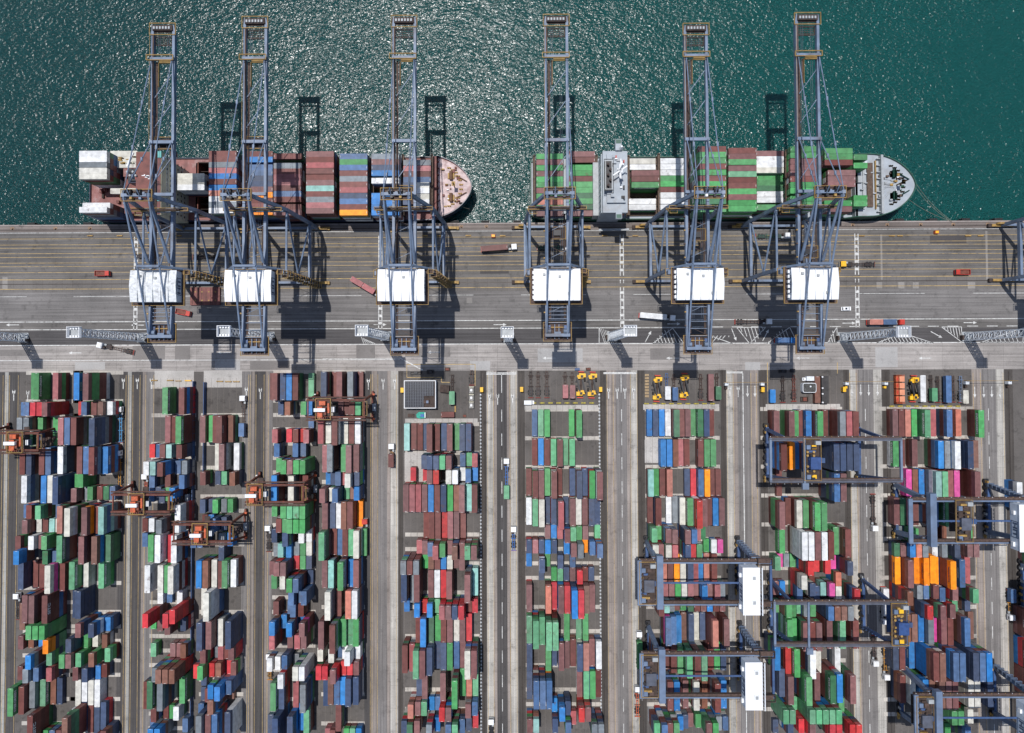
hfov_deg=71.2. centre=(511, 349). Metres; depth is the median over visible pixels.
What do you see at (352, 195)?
shipping container
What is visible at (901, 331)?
light tower
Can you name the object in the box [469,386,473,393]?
generator set
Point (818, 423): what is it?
shipping container
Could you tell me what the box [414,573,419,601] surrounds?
shipping container
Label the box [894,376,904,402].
tank frame rack
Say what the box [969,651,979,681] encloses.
shipping container
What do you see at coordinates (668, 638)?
shipping container
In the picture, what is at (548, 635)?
shipping container
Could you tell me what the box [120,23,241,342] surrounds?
quay crane
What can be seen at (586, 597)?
shipping container
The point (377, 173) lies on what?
shipping container
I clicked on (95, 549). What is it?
shipping container
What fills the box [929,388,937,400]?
shipping container
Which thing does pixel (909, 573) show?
shipping container
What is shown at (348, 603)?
shipping container
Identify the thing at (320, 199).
shipping container
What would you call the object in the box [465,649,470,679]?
shipping container
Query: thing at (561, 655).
shipping container
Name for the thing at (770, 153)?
shipping container
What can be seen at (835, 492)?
shipping container
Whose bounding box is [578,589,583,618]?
shipping container
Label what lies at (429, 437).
shipping container
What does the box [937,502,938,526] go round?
shipping container
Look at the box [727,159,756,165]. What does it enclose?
shipping container
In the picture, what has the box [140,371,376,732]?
road
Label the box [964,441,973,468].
shipping container
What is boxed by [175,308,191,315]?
lorry
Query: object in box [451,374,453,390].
container trailer
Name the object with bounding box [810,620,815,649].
shipping container
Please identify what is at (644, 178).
shipping container
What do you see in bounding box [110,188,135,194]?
shipping container
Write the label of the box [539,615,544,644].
shipping container
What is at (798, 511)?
shipping container
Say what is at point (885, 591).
shipping container
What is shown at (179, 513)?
shipping container
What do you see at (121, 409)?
container lorry
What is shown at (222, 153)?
shipping container
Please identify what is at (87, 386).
shipping container
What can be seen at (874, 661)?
container lorry
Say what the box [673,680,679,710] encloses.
shipping container
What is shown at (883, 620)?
container lorry
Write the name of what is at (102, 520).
shipping container
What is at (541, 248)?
container lorry
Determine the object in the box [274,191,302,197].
shipping container
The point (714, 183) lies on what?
shipping container
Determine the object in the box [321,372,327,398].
shipping container
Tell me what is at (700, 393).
container trailer
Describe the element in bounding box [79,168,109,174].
shipping container
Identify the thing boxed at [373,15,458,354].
quay crane
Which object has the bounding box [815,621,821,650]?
shipping container
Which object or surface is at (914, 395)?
reach stacker
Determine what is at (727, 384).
gate gantry
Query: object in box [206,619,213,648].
shipping container
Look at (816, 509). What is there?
shipping container
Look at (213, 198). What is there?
shipping container
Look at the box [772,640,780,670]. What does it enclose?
shipping container
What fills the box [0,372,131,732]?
road
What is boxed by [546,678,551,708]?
shipping container
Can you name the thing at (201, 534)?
yard gantry crane
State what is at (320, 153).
shipping container
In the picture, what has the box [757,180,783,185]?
shipping container
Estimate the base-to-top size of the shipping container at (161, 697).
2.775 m
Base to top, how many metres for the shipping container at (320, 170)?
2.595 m
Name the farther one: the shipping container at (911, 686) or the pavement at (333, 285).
the pavement at (333, 285)
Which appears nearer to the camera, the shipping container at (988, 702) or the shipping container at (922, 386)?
the shipping container at (988, 702)
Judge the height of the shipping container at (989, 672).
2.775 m
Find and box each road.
[0,289,1023,320]
[0,327,1023,344]
[0,371,507,732]
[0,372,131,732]
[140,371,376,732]
[143,369,1002,732]
[387,369,987,732]
[390,369,1010,732]
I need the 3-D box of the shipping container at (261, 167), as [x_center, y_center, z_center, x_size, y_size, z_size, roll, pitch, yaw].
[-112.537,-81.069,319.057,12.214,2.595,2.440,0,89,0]
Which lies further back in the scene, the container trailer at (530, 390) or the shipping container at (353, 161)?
the container trailer at (530, 390)
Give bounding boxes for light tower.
[0,332,29,341]
[66,327,146,341]
[217,325,275,340]
[355,325,390,340]
[501,327,514,341]
[605,325,636,340]
[836,326,910,341]
[960,329,1023,340]
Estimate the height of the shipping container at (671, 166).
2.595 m
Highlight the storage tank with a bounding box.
[800,376,815,392]
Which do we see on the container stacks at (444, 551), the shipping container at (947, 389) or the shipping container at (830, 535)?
the shipping container at (830, 535)
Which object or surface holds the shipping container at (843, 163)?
on the ship container stacks at (582, 162)
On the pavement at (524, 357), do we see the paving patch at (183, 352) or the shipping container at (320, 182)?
the paving patch at (183, 352)
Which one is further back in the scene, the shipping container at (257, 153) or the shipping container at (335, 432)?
the shipping container at (257, 153)
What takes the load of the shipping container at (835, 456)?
on the container stacks at (444, 551)
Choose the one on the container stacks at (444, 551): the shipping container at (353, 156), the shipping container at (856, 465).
the shipping container at (856, 465)
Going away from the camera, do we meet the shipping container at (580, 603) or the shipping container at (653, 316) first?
the shipping container at (580, 603)
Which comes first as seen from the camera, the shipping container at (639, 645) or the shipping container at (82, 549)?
the shipping container at (82, 549)
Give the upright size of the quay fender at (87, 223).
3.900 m
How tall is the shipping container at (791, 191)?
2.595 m
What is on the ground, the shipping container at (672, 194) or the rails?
the rails
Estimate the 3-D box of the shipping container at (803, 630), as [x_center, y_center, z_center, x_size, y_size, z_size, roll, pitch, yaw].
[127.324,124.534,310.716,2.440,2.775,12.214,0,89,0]
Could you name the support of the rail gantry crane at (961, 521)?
on the ground
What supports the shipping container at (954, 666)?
on the container stacks at (444, 551)
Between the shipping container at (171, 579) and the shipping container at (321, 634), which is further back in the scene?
the shipping container at (171, 579)
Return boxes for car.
[841,307,850,310]
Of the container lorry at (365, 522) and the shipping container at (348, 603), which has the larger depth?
the container lorry at (365, 522)
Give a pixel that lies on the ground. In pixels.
(222, 399)
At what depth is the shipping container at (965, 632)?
311.75 m
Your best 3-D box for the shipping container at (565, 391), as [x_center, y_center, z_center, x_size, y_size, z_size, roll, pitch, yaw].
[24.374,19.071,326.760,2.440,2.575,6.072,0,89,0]
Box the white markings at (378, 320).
[0,228,1023,732]
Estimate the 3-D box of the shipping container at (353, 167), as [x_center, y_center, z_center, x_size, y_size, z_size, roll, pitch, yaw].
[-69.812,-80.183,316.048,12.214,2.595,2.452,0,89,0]
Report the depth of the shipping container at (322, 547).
312.00 m
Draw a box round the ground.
[6,369,1023,732]
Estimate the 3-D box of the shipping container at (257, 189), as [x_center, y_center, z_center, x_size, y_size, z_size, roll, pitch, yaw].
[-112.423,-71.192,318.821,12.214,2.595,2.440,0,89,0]
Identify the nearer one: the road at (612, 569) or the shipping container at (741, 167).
the shipping container at (741, 167)
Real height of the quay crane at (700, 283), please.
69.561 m
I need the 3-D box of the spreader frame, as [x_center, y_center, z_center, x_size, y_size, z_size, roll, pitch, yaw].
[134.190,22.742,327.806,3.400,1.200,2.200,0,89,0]
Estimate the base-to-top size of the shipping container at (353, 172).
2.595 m
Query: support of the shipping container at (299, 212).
on the ship container stacks at (582, 162)
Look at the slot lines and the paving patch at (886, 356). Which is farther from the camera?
the paving patch at (886, 356)
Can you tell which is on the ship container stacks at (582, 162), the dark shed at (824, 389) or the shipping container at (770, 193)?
the shipping container at (770, 193)
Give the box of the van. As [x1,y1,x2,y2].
[524,400,533,404]
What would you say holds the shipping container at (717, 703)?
on the container stacks at (444, 551)
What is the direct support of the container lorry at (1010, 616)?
on the road at (879, 534)
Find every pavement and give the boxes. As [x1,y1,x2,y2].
[0,276,1023,292]
[0,343,1023,371]
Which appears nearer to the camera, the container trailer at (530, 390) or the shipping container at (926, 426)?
the shipping container at (926, 426)
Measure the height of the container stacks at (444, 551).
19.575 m
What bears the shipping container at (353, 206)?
on the ship container stacks at (582, 162)
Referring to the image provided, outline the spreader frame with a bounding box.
[800,397,807,401]
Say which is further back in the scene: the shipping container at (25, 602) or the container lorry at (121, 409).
the container lorry at (121, 409)
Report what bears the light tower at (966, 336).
on the quay apron
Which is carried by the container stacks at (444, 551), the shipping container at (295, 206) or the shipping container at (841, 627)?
the shipping container at (841, 627)
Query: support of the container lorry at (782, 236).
on the quay apron
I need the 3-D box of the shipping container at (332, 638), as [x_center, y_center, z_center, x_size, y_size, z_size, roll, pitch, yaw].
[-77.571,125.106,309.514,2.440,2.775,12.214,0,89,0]
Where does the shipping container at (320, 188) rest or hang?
on the ship container stacks at (582, 162)
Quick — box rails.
[0,225,1015,732]
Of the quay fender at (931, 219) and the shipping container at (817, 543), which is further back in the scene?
the quay fender at (931, 219)
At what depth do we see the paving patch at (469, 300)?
329.53 m
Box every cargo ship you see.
[89,151,472,223]
[530,139,916,230]
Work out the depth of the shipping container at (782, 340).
325.29 m
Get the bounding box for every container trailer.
[192,254,218,259]
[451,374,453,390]
[469,370,473,384]
[528,371,532,397]
[535,375,540,397]
[544,371,548,397]
[664,373,667,399]
[698,374,702,397]
[714,373,717,399]
[779,376,784,399]
[790,375,795,398]
[935,376,940,402]
[951,379,955,401]
[957,376,961,402]
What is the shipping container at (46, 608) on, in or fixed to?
on the container stacks at (444, 551)
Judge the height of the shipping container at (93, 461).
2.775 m
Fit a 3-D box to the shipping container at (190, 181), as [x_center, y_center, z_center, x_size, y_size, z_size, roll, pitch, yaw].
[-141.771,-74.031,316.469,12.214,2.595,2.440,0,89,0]
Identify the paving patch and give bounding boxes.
[0,345,674,369]
[2,231,987,302]
[75,347,897,369]
[154,371,839,480]
[480,235,965,273]
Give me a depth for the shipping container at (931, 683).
314.00 m
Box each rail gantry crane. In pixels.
[637,535,773,615]
[639,620,775,710]
[763,423,902,489]
[766,573,912,654]
[891,479,1023,551]
[896,658,1023,732]
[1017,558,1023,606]
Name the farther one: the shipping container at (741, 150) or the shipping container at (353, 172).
the shipping container at (353, 172)
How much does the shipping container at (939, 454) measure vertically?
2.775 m
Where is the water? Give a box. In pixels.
[0,0,1023,224]
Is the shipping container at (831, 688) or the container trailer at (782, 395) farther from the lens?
the container trailer at (782, 395)
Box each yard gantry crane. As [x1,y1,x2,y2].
[0,422,62,453]
[110,480,189,515]
[170,508,248,545]
[245,471,317,505]
[306,391,375,421]
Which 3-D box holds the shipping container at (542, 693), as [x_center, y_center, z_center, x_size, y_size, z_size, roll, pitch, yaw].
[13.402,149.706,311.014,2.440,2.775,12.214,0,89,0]
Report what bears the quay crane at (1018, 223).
on the rails
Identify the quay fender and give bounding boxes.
[27,222,39,224]
[83,222,95,224]
[892,218,904,220]
[925,218,937,220]
[957,218,969,220]
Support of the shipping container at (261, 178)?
on the ship container stacks at (582, 162)
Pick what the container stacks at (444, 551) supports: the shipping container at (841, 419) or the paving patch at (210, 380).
the shipping container at (841, 419)
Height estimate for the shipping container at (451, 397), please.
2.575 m
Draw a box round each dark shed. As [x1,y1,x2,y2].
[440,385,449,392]
[820,376,828,402]
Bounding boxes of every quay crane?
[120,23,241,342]
[219,16,329,355]
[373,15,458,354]
[512,14,590,340]
[632,21,727,353]
[728,12,846,353]
[987,217,1023,281]
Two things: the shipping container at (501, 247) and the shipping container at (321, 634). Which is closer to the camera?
the shipping container at (321, 634)
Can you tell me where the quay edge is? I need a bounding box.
[0,222,1023,231]
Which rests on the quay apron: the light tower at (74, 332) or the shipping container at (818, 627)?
the light tower at (74, 332)
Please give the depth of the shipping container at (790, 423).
317.22 m
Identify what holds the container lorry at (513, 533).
on the road at (879, 534)
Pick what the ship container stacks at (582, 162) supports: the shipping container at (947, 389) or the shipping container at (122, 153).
the shipping container at (122, 153)
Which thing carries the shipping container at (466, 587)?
on the container stacks at (444, 551)
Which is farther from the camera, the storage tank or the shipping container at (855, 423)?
the storage tank
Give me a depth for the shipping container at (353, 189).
314.56 m
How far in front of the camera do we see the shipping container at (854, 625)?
312.07 m
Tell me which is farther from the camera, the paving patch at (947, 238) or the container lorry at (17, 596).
the paving patch at (947, 238)
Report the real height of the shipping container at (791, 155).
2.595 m
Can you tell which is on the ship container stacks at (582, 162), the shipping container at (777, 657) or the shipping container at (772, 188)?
the shipping container at (772, 188)
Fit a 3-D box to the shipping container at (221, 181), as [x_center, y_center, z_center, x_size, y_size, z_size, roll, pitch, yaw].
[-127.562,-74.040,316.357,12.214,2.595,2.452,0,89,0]
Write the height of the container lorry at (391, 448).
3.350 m
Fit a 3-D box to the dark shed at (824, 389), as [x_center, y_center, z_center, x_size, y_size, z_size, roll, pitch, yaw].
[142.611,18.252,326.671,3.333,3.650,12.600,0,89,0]
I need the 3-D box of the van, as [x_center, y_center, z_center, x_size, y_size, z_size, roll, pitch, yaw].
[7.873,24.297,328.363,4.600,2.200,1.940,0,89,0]
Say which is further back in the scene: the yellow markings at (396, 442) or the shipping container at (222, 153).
the yellow markings at (396, 442)
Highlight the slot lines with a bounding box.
[15,376,971,732]
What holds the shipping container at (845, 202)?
on the ship container stacks at (582, 162)
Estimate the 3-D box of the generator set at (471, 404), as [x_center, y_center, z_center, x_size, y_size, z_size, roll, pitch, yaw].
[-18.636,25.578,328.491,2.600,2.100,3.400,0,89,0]
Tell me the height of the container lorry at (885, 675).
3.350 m
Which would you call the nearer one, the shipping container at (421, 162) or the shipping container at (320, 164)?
the shipping container at (320, 164)
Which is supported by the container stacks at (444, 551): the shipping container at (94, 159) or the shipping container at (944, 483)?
the shipping container at (944, 483)
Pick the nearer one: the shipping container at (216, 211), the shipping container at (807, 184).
the shipping container at (807, 184)
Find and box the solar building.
[404,380,436,407]
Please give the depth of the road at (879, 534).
327.30 m
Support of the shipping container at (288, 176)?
on the ship container stacks at (582, 162)
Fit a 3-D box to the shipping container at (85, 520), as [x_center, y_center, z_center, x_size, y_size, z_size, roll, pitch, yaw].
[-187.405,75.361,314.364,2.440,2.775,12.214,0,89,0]
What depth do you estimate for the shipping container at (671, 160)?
319.68 m
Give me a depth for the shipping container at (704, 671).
306.66 m
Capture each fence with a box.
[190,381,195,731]
[202,382,205,470]
[480,394,481,732]
[599,394,601,713]
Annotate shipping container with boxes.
[7,686,16,716]
[22,593,31,622]
[28,594,37,623]
[42,594,50,623]
[44,564,53,593]
[52,476,61,504]
[64,507,73,536]
[74,373,82,399]
[78,535,87,563]
[79,151,109,157]
[79,156,109,162]
[79,162,109,168]
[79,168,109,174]
[79,173,109,179]
[79,207,109,213]
[81,506,90,535]
[83,203,112,208]
[83,373,91,399]
[88,447,97,474]
[89,418,97,445]
[91,535,100,563]
[98,506,106,534]
[110,151,137,155]
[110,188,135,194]
[117,156,135,161]
[117,162,135,168]
[147,679,154,708]
[155,534,162,562]
[157,683,164,710]
[168,565,175,593]
[175,416,183,443]
[175,504,182,532]
[177,173,206,179]
[177,179,206,185]
[177,184,206,191]
[196,621,204,650]
[203,592,210,621]
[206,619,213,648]
[209,151,238,156]
[209,156,237,162]
[209,162,238,168]
[209,168,238,174]
[209,173,237,179]
[209,179,238,185]
[209,185,238,189]
[209,190,219,195]
[209,196,238,202]
[209,202,238,207]
[209,208,232,213]
[225,619,232,649]
[238,423,245,436]
[246,203,271,206]
[249,151,273,157]
[249,157,273,163]
[249,164,273,170]
[249,170,273,175]
[249,181,273,186]
[250,175,273,181]
[250,187,273,192]
[251,198,273,203]
[254,212,273,215]
[259,192,273,198]
[274,153,302,160]
[274,163,302,169]
[274,168,302,174]
[274,174,302,180]
[274,180,302,185]
[274,185,302,191]
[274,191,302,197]
[274,196,302,202]
[274,210,302,215]
[279,204,302,210]
[288,475,295,503]
[300,682,306,712]
[306,151,334,157]
[306,157,334,162]
[306,162,334,168]
[306,168,334,174]
[306,174,334,180]
[306,180,334,185]
[306,185,334,191]
[306,191,334,197]
[306,197,334,202]
[306,202,334,208]
[306,208,334,214]
[318,531,325,560]
[318,620,324,649]
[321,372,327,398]
[325,590,331,620]
[327,444,333,471]
[329,623,336,653]
[332,418,338,444]
[337,561,344,590]
[340,154,367,159]
[340,159,367,164]
[340,165,367,170]
[340,170,367,175]
[340,176,368,181]
[340,182,367,187]
[340,187,367,192]
[340,193,368,199]
[340,198,367,203]
[340,204,368,210]
[340,210,367,215]
[345,589,351,618]
[345,676,351,706]
[346,445,352,472]
[350,276,363,286]
[352,589,358,618]
[361,283,375,294]
[361,528,367,555]
[371,153,399,159]
[371,159,399,165]
[371,165,399,170]
[371,170,399,176]
[371,178,399,184]
[371,193,379,198]
[371,199,399,204]
[371,204,399,209]
[371,210,399,215]
[388,453,393,466]
[401,574,406,601]
[403,160,430,165]
[403,166,430,170]
[403,171,430,176]
[403,177,430,182]
[413,649,418,678]
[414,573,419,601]
[419,648,425,678]
[420,617,426,646]
[427,424,432,451]
[427,645,432,675]
[441,412,454,416]
[449,391,454,404]
[452,678,457,708]
[464,573,469,602]
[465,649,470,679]
[471,648,476,678]
[481,244,507,251]
[504,485,508,498]
[533,619,538,648]
[533,678,538,708]
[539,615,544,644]
[540,678,545,708]
[546,620,551,650]
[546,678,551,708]
[552,620,558,650]
[558,501,563,529]
[558,584,563,613]
[558,641,563,670]
[562,385,567,397]
[564,584,569,613]
[570,385,574,397]
[572,589,577,618]
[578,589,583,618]
[583,584,588,613]
[597,471,602,499]
[631,170,658,176]
[631,176,658,182]
[631,182,658,188]
[636,640,642,668]
[639,312,666,319]
[660,158,683,163]
[660,164,683,169]
[660,170,683,175]
[660,175,683,180]
[661,181,683,186]
[661,187,683,191]
[661,192,683,197]
[661,198,684,204]
[661,204,683,210]
[664,386,670,399]
[665,616,671,645]
[666,679,673,710]
[670,615,676,644]
[670,645,676,672]
[671,387,677,400]
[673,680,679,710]
[677,643,682,673]
[685,647,692,677]
[692,679,699,710]
[693,649,700,679]
[696,500,702,528]
[697,146,725,152]
[697,152,725,158]
[697,158,725,163]
[697,164,725,169]
[697,170,725,175]
[697,176,725,180]
[697,209,725,212]
[698,181,725,185]
[698,199,725,204]
[700,498,707,526]
[701,656,707,680]
[707,374,713,400]
[711,618,718,648]
[713,681,720,712]
[714,386,720,399]
[722,617,729,646]
[727,148,756,154]
[727,153,756,159]
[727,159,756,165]
[727,165,756,171]
[727,171,756,177]
[727,177,756,183]
[727,183,756,189]
[727,188,756,194]
[727,194,756,200]
[727,200,756,206]
[727,206,756,212]
[757,151,783,155]
[757,156,783,161]
[757,162,783,166]
[757,167,783,173]
[757,174,783,179]
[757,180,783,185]
[757,185,783,190]
[757,191,783,196]
[757,197,783,203]
[757,204,778,210]
[768,389,775,402]
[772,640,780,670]
[775,338,789,342]
[777,501,784,529]
[777,666,784,696]
[779,443,786,470]
[783,647,790,673]
[785,618,792,647]
[786,674,793,704]
[787,411,794,435]
[787,442,794,469]
[788,146,815,153]
[788,152,815,159]
[788,158,815,165]
[788,164,815,171]
[788,170,816,176]
[788,176,815,182]
[788,182,816,188]
[788,188,812,194]
[788,196,814,201]
[791,617,796,640]
[792,647,799,676]
[793,202,813,204]
[794,499,801,527]
[800,531,807,560]
[801,499,808,527]
[801,621,806,650]
[804,675,811,705]
[806,531,814,560]
[808,650,815,678]
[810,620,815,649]
[812,501,820,530]
[812,670,819,699]
[813,376,819,402]
[813,531,820,560]
[815,411,822,435]
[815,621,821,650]
[819,531,827,560]
[820,501,826,530]
[822,148,852,154]
[822,154,852,160]
[822,160,852,166]
[822,200,851,205]
[824,618,832,648]
[825,170,854,176]
[825,176,854,182]
[825,181,855,187]
[825,206,851,212]
[826,531,833,559]
[828,673,835,703]
[831,442,839,470]
[832,473,839,501]
[834,672,842,702]
[837,411,845,435]
[837,620,845,648]
[838,442,845,470]
[839,473,846,501]
[842,528,850,557]
[844,442,852,470]
[846,411,851,435]
[848,673,855,703]
[850,618,858,648]
[851,442,859,470]
[852,411,858,435]
[867,319,882,324]
[881,587,888,615]
[883,319,896,324]
[905,559,913,587]
[907,676,915,704]
[917,375,925,401]
[919,677,928,691]
[921,409,930,436]
[925,616,933,643]
[926,677,934,688]
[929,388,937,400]
[930,651,939,681]
[933,471,941,496]
[935,440,943,468]
[936,682,945,709]
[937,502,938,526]
[937,651,945,681]
[938,616,946,643]
[940,471,947,496]
[941,440,950,468]
[942,502,950,526]
[943,376,951,402]
[945,679,951,709]
[947,560,956,589]
[947,617,953,644]
[949,679,958,709]
[950,651,959,681]
[951,441,960,468]
[956,558,965,587]
[956,651,965,681]
[960,390,968,403]
[961,616,970,646]
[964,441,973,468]
[965,677,973,707]
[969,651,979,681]
[971,471,980,496]
[974,682,980,707]
[976,651,985,681]
[983,651,992,681]
[984,681,993,707]
[1007,588,1016,602]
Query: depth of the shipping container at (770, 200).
318.93 m
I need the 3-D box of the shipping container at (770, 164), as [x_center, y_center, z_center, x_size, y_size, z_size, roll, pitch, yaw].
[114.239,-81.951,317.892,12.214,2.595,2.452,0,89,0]
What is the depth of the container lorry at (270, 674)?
326.47 m
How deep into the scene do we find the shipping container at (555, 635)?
310.24 m
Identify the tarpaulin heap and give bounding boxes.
[416,412,425,418]
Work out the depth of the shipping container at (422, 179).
319.78 m
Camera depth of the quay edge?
331.52 m
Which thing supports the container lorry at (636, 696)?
on the road at (879, 534)
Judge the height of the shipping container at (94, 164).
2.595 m
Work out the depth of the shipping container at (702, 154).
311.64 m
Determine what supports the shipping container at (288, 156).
on the ship container stacks at (582, 162)
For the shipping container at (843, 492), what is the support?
on the container stacks at (444, 551)
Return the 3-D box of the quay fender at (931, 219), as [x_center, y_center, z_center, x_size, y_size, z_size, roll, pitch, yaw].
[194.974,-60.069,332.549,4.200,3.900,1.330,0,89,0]
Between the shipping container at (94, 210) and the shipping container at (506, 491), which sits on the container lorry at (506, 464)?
the shipping container at (506, 491)
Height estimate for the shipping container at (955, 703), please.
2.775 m
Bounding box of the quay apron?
[0,228,1023,330]
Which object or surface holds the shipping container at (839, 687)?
on the container stacks at (444, 551)
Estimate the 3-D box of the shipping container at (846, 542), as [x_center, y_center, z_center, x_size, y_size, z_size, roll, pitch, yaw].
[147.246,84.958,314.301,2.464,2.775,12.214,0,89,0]
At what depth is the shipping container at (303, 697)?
313.29 m
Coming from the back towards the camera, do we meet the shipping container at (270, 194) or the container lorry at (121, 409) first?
the container lorry at (121, 409)
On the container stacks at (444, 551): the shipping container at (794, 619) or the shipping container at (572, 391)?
the shipping container at (794, 619)
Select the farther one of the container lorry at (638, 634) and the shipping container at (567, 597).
the container lorry at (638, 634)
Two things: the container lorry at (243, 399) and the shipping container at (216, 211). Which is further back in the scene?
the container lorry at (243, 399)
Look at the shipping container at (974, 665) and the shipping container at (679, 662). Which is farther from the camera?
the shipping container at (679, 662)
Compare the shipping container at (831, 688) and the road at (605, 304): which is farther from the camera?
the road at (605, 304)
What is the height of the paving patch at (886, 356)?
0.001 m
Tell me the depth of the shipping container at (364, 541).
324.63 m
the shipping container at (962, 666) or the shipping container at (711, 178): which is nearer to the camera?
the shipping container at (962, 666)
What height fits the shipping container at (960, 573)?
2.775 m
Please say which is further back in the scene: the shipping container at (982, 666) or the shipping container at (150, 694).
the shipping container at (150, 694)
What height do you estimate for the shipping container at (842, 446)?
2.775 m
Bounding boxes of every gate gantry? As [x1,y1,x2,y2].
[723,382,764,388]
[843,381,893,387]
[962,380,1013,387]
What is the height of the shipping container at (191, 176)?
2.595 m
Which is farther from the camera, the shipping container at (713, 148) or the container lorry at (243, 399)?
the container lorry at (243, 399)
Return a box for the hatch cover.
[190,287,220,304]
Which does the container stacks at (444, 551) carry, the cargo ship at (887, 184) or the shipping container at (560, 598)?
the shipping container at (560, 598)
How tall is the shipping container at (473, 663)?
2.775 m
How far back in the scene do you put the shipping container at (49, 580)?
312.65 m
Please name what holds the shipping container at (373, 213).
on the ship container stacks at (582, 162)
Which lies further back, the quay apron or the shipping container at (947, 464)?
the quay apron
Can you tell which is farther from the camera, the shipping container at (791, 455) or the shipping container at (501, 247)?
the shipping container at (501, 247)
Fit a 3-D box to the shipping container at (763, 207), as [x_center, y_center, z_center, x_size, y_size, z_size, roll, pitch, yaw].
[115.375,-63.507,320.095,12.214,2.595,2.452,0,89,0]
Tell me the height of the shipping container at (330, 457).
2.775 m
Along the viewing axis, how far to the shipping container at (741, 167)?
311.38 m
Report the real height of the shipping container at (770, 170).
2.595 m
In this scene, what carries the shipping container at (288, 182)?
on the ship container stacks at (582, 162)
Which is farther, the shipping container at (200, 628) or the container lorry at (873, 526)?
the container lorry at (873, 526)
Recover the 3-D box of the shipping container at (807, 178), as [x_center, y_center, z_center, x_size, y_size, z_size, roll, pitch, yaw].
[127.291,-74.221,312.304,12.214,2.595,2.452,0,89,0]
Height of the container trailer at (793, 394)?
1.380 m
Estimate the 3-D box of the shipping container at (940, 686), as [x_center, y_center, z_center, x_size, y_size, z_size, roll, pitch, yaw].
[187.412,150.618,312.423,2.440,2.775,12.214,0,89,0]
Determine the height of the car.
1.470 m
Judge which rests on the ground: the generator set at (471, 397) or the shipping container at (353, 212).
the generator set at (471, 397)
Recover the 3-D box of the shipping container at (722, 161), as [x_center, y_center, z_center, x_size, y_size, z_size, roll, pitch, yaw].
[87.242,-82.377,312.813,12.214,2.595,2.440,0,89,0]
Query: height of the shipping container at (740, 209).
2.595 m
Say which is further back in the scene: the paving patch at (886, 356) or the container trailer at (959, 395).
the paving patch at (886, 356)
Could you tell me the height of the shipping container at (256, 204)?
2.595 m
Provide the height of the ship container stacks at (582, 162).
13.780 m
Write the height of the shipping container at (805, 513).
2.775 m
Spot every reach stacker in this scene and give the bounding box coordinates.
[575,371,585,397]
[586,371,596,398]
[651,375,662,401]
[678,373,689,399]
[907,375,920,401]
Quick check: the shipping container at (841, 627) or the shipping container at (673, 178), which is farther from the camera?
the shipping container at (673, 178)
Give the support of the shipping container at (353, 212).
on the ship container stacks at (582, 162)
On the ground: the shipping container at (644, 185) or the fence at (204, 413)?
the fence at (204, 413)
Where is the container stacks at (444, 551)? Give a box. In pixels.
[12,371,1023,732]
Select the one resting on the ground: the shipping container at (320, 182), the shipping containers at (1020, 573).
the shipping containers at (1020, 573)
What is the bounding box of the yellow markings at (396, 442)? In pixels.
[0,234,1023,732]
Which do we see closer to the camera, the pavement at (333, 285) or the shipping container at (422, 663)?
the shipping container at (422, 663)
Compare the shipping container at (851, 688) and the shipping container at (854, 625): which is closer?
the shipping container at (851, 688)
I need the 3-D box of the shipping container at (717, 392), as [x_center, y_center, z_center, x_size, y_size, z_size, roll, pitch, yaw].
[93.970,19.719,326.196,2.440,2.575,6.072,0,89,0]
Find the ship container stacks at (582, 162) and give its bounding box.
[83,148,866,220]
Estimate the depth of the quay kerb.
331.14 m
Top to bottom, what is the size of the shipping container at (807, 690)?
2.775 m
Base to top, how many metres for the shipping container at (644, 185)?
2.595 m
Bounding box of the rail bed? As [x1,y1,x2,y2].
[399,369,1018,732]
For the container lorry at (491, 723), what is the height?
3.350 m
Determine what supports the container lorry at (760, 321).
on the quay apron
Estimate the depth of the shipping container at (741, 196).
311.08 m
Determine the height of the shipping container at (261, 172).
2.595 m
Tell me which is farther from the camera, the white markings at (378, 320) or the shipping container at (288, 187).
the white markings at (378, 320)
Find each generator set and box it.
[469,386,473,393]
[469,394,473,400]
[469,401,473,408]
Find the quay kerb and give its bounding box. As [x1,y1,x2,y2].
[0,220,1023,226]
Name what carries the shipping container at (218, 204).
on the ship container stacks at (582, 162)
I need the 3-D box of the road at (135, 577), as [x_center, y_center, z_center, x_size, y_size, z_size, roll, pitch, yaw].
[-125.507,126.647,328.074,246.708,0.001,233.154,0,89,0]
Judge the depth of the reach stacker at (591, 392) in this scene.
327.17 m
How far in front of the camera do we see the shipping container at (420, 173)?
319.83 m
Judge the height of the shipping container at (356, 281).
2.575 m
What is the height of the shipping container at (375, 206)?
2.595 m
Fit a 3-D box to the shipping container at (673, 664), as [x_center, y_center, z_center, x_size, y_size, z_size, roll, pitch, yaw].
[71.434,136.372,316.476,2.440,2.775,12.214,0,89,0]
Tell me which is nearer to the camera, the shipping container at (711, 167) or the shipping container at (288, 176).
the shipping container at (711, 167)
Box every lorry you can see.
[13,592,22,619]
[94,271,110,275]
[96,342,134,354]
[117,450,123,485]
[118,406,124,442]
[141,474,148,496]
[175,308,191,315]
[239,395,246,431]
[265,524,271,551]
[266,652,272,679]
[362,518,367,554]
[388,443,394,466]
[488,717,493,732]
[504,244,516,250]
[504,458,508,484]
[511,525,515,550]
[537,245,561,250]
[634,684,639,716]
[636,630,641,639]
[638,313,675,320]
[734,319,771,323]
[755,233,790,238]
[838,261,874,266]
[866,319,904,324]
[869,494,877,530]
[870,635,878,666]
[879,586,885,624]
[881,647,889,679]
[954,269,970,274]
[1005,589,1015,620]
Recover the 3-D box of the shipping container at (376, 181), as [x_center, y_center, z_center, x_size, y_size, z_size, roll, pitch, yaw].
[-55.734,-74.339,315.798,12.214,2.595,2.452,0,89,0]
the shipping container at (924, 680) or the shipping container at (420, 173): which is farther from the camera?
the shipping container at (420, 173)

